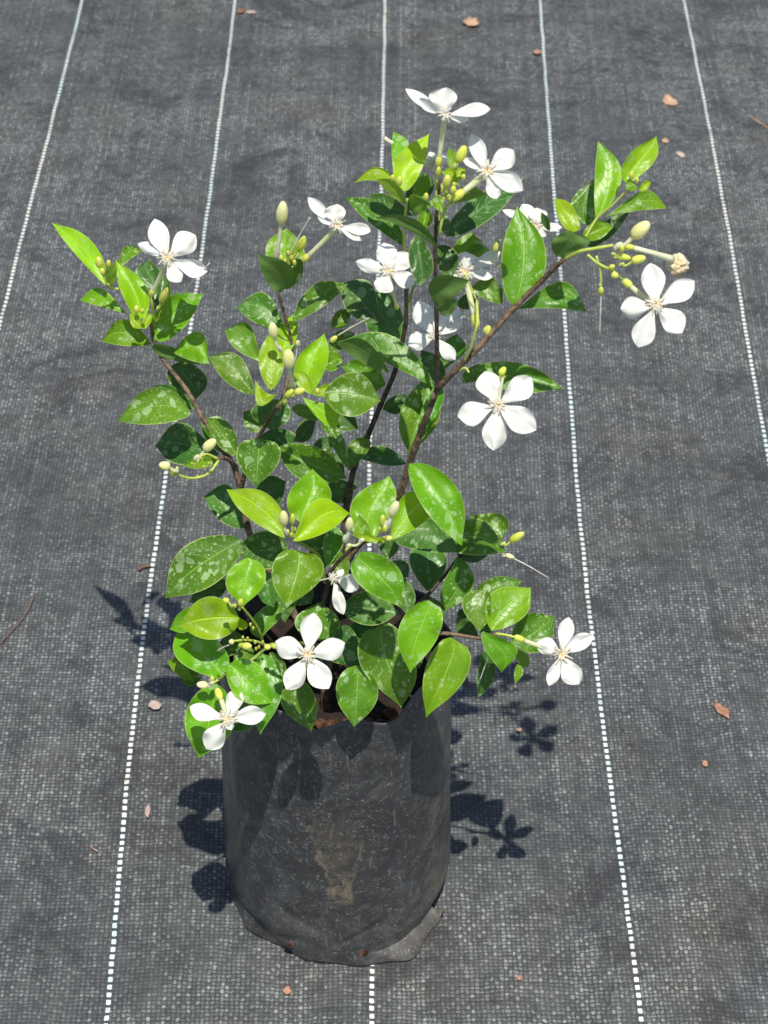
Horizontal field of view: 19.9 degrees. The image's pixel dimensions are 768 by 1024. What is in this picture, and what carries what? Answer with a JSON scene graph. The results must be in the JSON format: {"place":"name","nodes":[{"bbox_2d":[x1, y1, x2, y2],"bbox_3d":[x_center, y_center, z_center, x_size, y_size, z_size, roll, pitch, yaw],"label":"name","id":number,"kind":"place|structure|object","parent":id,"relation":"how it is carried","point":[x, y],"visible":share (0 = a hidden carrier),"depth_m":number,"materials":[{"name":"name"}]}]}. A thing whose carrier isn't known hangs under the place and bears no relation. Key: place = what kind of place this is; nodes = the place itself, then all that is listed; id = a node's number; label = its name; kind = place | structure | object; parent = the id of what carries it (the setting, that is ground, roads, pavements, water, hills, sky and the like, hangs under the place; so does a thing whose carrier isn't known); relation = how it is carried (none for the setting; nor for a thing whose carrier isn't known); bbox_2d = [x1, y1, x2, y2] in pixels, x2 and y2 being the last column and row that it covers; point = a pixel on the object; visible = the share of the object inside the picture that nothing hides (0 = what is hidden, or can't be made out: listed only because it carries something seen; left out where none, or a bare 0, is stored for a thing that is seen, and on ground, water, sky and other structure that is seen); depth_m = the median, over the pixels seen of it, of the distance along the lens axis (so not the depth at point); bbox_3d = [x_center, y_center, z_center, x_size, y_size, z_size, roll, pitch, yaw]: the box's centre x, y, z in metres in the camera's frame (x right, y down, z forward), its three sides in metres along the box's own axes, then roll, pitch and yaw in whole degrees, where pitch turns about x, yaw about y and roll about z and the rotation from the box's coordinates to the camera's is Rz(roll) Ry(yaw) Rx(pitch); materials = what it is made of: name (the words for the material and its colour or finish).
{"place":"outdoors","nodes":[
{"label":"outdoors","id":0,"kind":"place"},
{"bbox_2d":[0,0,767,1023],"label":"ground","id":1,"kind":"structure","parent":0,"point":[608,854],"depth_m":2.12,"materials":[{"name":"grey fabric"}]},
{"bbox_2d":[0,595,34,643],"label":"dry twig","id":2,"kind":"object","parent":1,"relation":"on","point":[19,621],"visible":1,"depth_m":1.97,"materials":[{"name":"brown wood"}]},
{"bbox_2d":[138,565,150,570],"bbox_3d":[-0.222,0.052,2.031,0.012,0.002,0.007,0,40,0],"label":"dry twig","id":3,"kind":"object","parent":1,"relation":"on","point":[141,567],"visible":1,"depth_m":2.03,"materials":[{"name":"brown wood"}]},
{"bbox_2d":[145,804,150,816],"bbox_3d":[-0.194,0.245,1.798,0.004,0.002,0.015,0,40,0],"label":"wood chip","id":4,"kind":"object","parent":1,"relation":"on","point":[147,810],"visible":1,"depth_m":1.80,"materials":[{"name":"beige wood"}]},
{"bbox_2d":[148,700,161,709],"bbox_3d":[-0.198,0.167,1.892,0.011,0.003,0.010,10,41,12],"label":"dry leaf scrap","id":5,"kind":"object","parent":1,"relation":"on","point":[154,704],"visible":1,"depth_m":1.89,"materials":[{"name":"beige plant"}]},
{"bbox_2d":[237,8,244,12],"bbox_3d":[-0.189,-0.660,2.885,0.010,0.003,0.014,0,40,0],"label":"dry leaf scrap","id":6,"kind":"object","parent":1,"relation":"on","point":[240,10],"visible":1,"depth_m":2.88,"materials":[{"name":"brown plant"}]},
{"bbox_2d":[282,985,291,994],"bbox_3d":[-0.073,0.362,1.658,0.007,0.002,0.008,0,40,0],"label":"dry leaf scrap","id":7,"kind":"object","parent":1,"relation":"on","point":[286,990],"visible":1,"depth_m":1.66,"materials":[{"name":"beige plant"}]},
{"bbox_2d":[220,569,452,966],"bbox_3d":[-0.036,0.187,1.659,0.176,0.271,0.179,0,40,0],"label":"grow bag","id":8,"kind":"object","parent":1,"relation":"on","point":[338,838],"visible":0.66,"depth_m":1.61,"materials":[{"name":"black plastic"}]},
{"bbox_2d":[229,604,435,729],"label":"potting soil","id":9,"kind":"structure","parent":8,"relation":"in","point":[386,709],"depth_m":1.60,"materials":[{"name":"brown soil"}]},
{"bbox_2d":[52,87,694,757],"bbox_3d":[-0.016,-0.093,1.499,0.336,0.503,0.370,-13,42,-15],"label":"flowering shrub","id":10,"kind":"object","parent":9,"relation":"in","point":[276,575],"visible":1,"depth_m":1.46,"materials":[{"name":"green plant"}]},
{"bbox_2d":[462,17,478,25],"bbox_3d":[0.114,-0.640,2.859,0.023,0.005,0.019,21,44,23],"label":"dry leaf scrap","id":11,"kind":"object","parent":1,"relation":"on","point":[469,21],"visible":1,"depth_m":2.86,"materials":[{"name":"beige plant"}]},
{"bbox_2d":[662,94,677,105],"bbox_3d":[0.352,-0.507,2.700,0.016,0.004,0.028,-18,43,-20],"label":"dry leaf scrap","id":12,"kind":"object","parent":1,"relation":"on","point":[667,99],"visible":1,"depth_m":2.70,"materials":[{"name":"beige plant"}]},
{"bbox_2d":[676,151,684,157],"bbox_3d":[0.352,-0.425,2.602,0.010,0.002,0.014,0,40,0],"label":"dry leaf scrap","id":13,"kind":"object","parent":1,"relation":"on","point":[680,154],"visible":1,"depth_m":2.60,"materials":[{"name":"beige plant"}]},
{"bbox_2d":[702,760,707,766],"bbox_3d":[0.270,0.211,1.839,0.005,0.002,0.008,0,40,0],"label":"dry leaf scrap","id":14,"kind":"object","parent":1,"relation":"on","point":[705,763],"visible":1,"depth_m":1.84,"materials":[{"name":"brown plant"}]},
{"bbox_2d":[714,702,728,718],"bbox_3d":[0.292,0.171,1.887,0.020,0.002,0.010,31,49,32],"label":"dry leaf scrap","id":15,"kind":"object","parent":1,"relation":"on","point":[721,709],"visible":1,"depth_m":1.89,"materials":[{"name":"brown plant"}]}
]}

